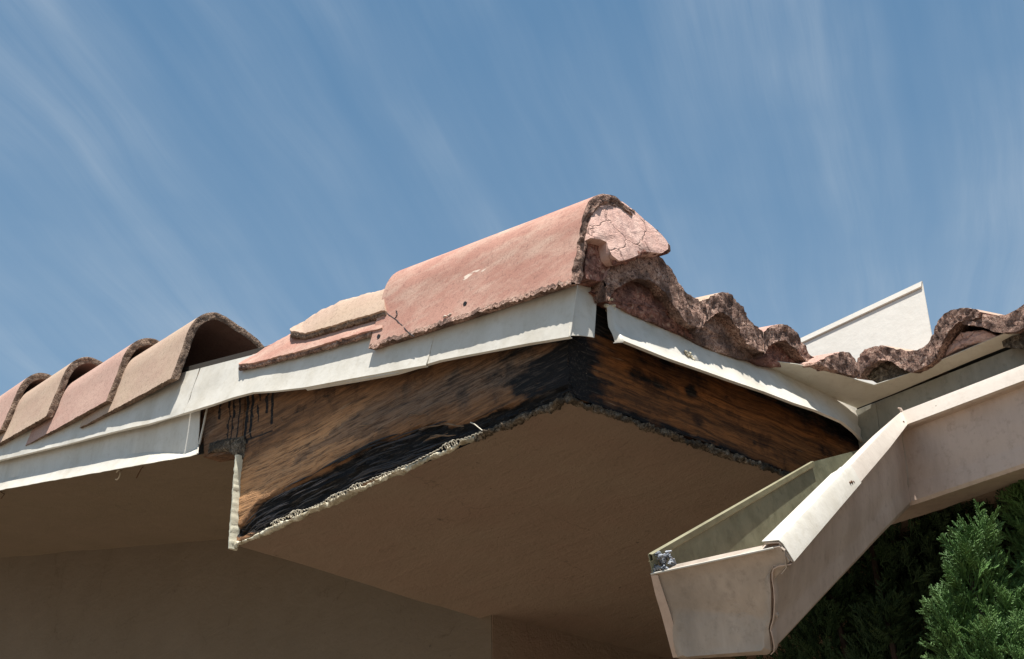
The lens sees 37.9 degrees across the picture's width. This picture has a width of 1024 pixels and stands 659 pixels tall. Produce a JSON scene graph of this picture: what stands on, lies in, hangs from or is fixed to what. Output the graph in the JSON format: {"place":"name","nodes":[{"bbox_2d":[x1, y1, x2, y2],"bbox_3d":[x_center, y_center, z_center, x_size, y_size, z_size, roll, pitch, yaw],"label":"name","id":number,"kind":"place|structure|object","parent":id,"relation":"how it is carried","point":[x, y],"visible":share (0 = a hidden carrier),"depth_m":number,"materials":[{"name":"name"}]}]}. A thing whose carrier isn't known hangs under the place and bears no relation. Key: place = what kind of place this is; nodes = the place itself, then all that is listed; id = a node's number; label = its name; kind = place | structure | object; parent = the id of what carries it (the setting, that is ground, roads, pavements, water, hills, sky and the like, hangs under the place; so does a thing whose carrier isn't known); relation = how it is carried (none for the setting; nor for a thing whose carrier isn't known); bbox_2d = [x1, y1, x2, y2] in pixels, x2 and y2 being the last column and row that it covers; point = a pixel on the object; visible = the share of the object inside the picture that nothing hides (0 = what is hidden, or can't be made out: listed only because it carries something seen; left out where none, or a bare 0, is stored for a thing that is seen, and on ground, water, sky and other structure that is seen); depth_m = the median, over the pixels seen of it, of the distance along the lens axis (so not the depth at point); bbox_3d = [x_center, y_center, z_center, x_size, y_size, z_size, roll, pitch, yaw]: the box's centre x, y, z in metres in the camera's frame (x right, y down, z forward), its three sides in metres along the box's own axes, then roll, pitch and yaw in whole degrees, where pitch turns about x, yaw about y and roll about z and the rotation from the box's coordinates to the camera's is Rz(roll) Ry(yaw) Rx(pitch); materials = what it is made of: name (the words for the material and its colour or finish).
{"place":"outdoors","nodes":[
{"label":"outdoors","id":0,"kind":"place"},
{"bbox_2d":[0,0,1023,395],"label":"sky","id":1,"kind":"structure","parent":0,"point":[265,166],"materials":[{"name":"blue"}]},
{"label":"ground","id":2,"kind":"structure","parent":0,"visible":0},
{"bbox_2d":[0,285,1023,658],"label":"house","id":3,"kind":"structure","parent":2,"relation":"on","point":[542,477],"depth_m":2.78,"materials":[{"name":"paint"}]},
{"bbox_2d":[0,373,51,433],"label":"ridge tile","id":4,"kind":"object","parent":3,"relation":"on","point":[11,397],"visible":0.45,"depth_m":3.86,"materials":[{"name":"ceramic"}]},
{"bbox_2d":[0,357,102,445],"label":"ridge tile","id":5,"kind":"object","parent":3,"relation":"on","point":[37,405],"visible":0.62,"depth_m":3.70,"materials":[{"name":"beige ceramic"}]},
{"bbox_2d":[25,338,159,445],"bbox_3d":[-0.969,0.179,3.595,0.228,0.209,0.436,22,-36,-37],"label":"ridge tile","id":6,"kind":"object","parent":3,"relation":"on","point":[84,395],"visible":0.57,"depth_m":3.48,"materials":[{"name":"ceramic"}]},
{"bbox_2d":[79,312,263,427],"bbox_3d":[-0.775,0.122,3.384,0.227,0.208,0.436,22,-36,-37],"label":"ridge tile","id":7,"kind":"object","parent":3,"relation":"on","point":[164,362],"visible":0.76,"depth_m":3.30,"materials":[{"name":"beige ceramic"}]},
{"bbox_2d":[238,321,382,370],"bbox_3d":[-0.329,0.060,2.860,0.201,0.158,0.524,22,-36,-37],"label":"broken tile","id":8,"kind":"object","parent":3,"relation":"on","point":[287,347],"visible":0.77,"depth_m":2.79,"materials":[{"name":"pink ceramic"}]},
{"bbox_2d":[290,289,386,339],"bbox_3d":[-0.267,0.010,2.818,0.202,0.133,0.352,22,-36,-37],"label":"broken tile","id":9,"kind":"object","parent":8,"relation":"on","point":[353,311],"visible":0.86,"depth_m":2.74,"materials":[{"name":"beige ceramic"}]},
{"bbox_2d":[368,194,670,349],"bbox_3d":[0.013,-0.072,2.520,0.238,0.287,0.526,22,-36,-37],"label":"ridge tile","id":10,"kind":"object","parent":3,"relation":"on","point":[588,242],"visible":0.98,"depth_m":2.39,"materials":[{"name":"pink ceramic"}]},
{"bbox_2d":[588,256,702,340],"bbox_3d":[0.090,-0.035,2.521,0.247,0.222,0.421,22,-36,-37],"label":"wavy tile","id":11,"kind":"object","parent":3,"relation":"on","point":[649,289],"visible":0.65,"depth_m":2.38,"materials":[{"name":"brown ceramic"}]},
{"bbox_2d":[676,292,764,360],"bbox_3d":[0.229,0.018,2.637,0.213,0.204,0.420,22,-36,-37],"label":"wavy tile","id":12,"kind":"object","parent":3,"relation":"on","point":[729,328],"visible":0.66,"depth_m":2.49,"materials":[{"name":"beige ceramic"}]},
{"bbox_2d":[748,324,818,367],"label":"wavy tile","id":13,"kind":"object","parent":3,"relation":"on","point":[783,343],"visible":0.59,"depth_m":2.58,"materials":[{"name":"ceramic"}]},
{"bbox_2d":[796,351,860,377],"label":"wavy tile","id":14,"kind":"object","parent":3,"relation":"on","point":[844,363],"visible":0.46,"depth_m":2.60,"materials":[{"name":"ceramic"}]},
{"bbox_2d":[648,365,1023,658],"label":"gutter","id":15,"kind":"object","parent":3,"relation":"attached to","point":[763,571],"visible":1,"depth_m":2.12,"materials":[{"name":"paint"}]},
{"bbox_2d":[800,281,936,383],"bbox_3d":[0.669,0.062,2.865,0.066,0.259,0.360,22,-36,-37],"label":"metal strip","id":16,"kind":"object","parent":3,"relation":"on","point":[900,319],"visible":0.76,"depth_m":2.88,"materials":[{"name":"white metal"}]},
{"bbox_2d":[856,335,950,382],"bbox_3d":[0.823,0.071,2.769,0.418,0.175,0.166,22,-36,-37],"label":"wavy tile","id":17,"kind":"object","parent":3,"relation":"on","point":[880,363],"visible":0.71,"depth_m":2.64,"materials":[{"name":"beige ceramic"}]},
{"bbox_2d":[932,308,1002,358],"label":"wavy tile","id":18,"kind":"object","parent":3,"relation":"on","point":[954,331],"visible":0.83,"depth_m":2.56,"materials":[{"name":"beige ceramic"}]},
{"bbox_2d":[962,304,1023,349],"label":"wavy tile","id":19,"kind":"object","parent":3,"relation":"on","point":[1012,322],"visible":0.96,"depth_m":2.48,"materials":[{"name":"pink ceramic"}]},
{"bbox_2d":[731,488,1021,658],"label":"juniper tree","id":20,"kind":"object","parent":2,"relation":"on","point":[884,619],"visible":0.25,"depth_m":2.70,"materials":[{"name":"green plant"}]},
{"bbox_2d":[915,480,1023,658],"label":"juniper tree","id":21,"kind":"object","parent":2,"relation":"on","point":[977,612],"visible":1,"depth_m":2.27,"materials":[{"name":"green plant"}]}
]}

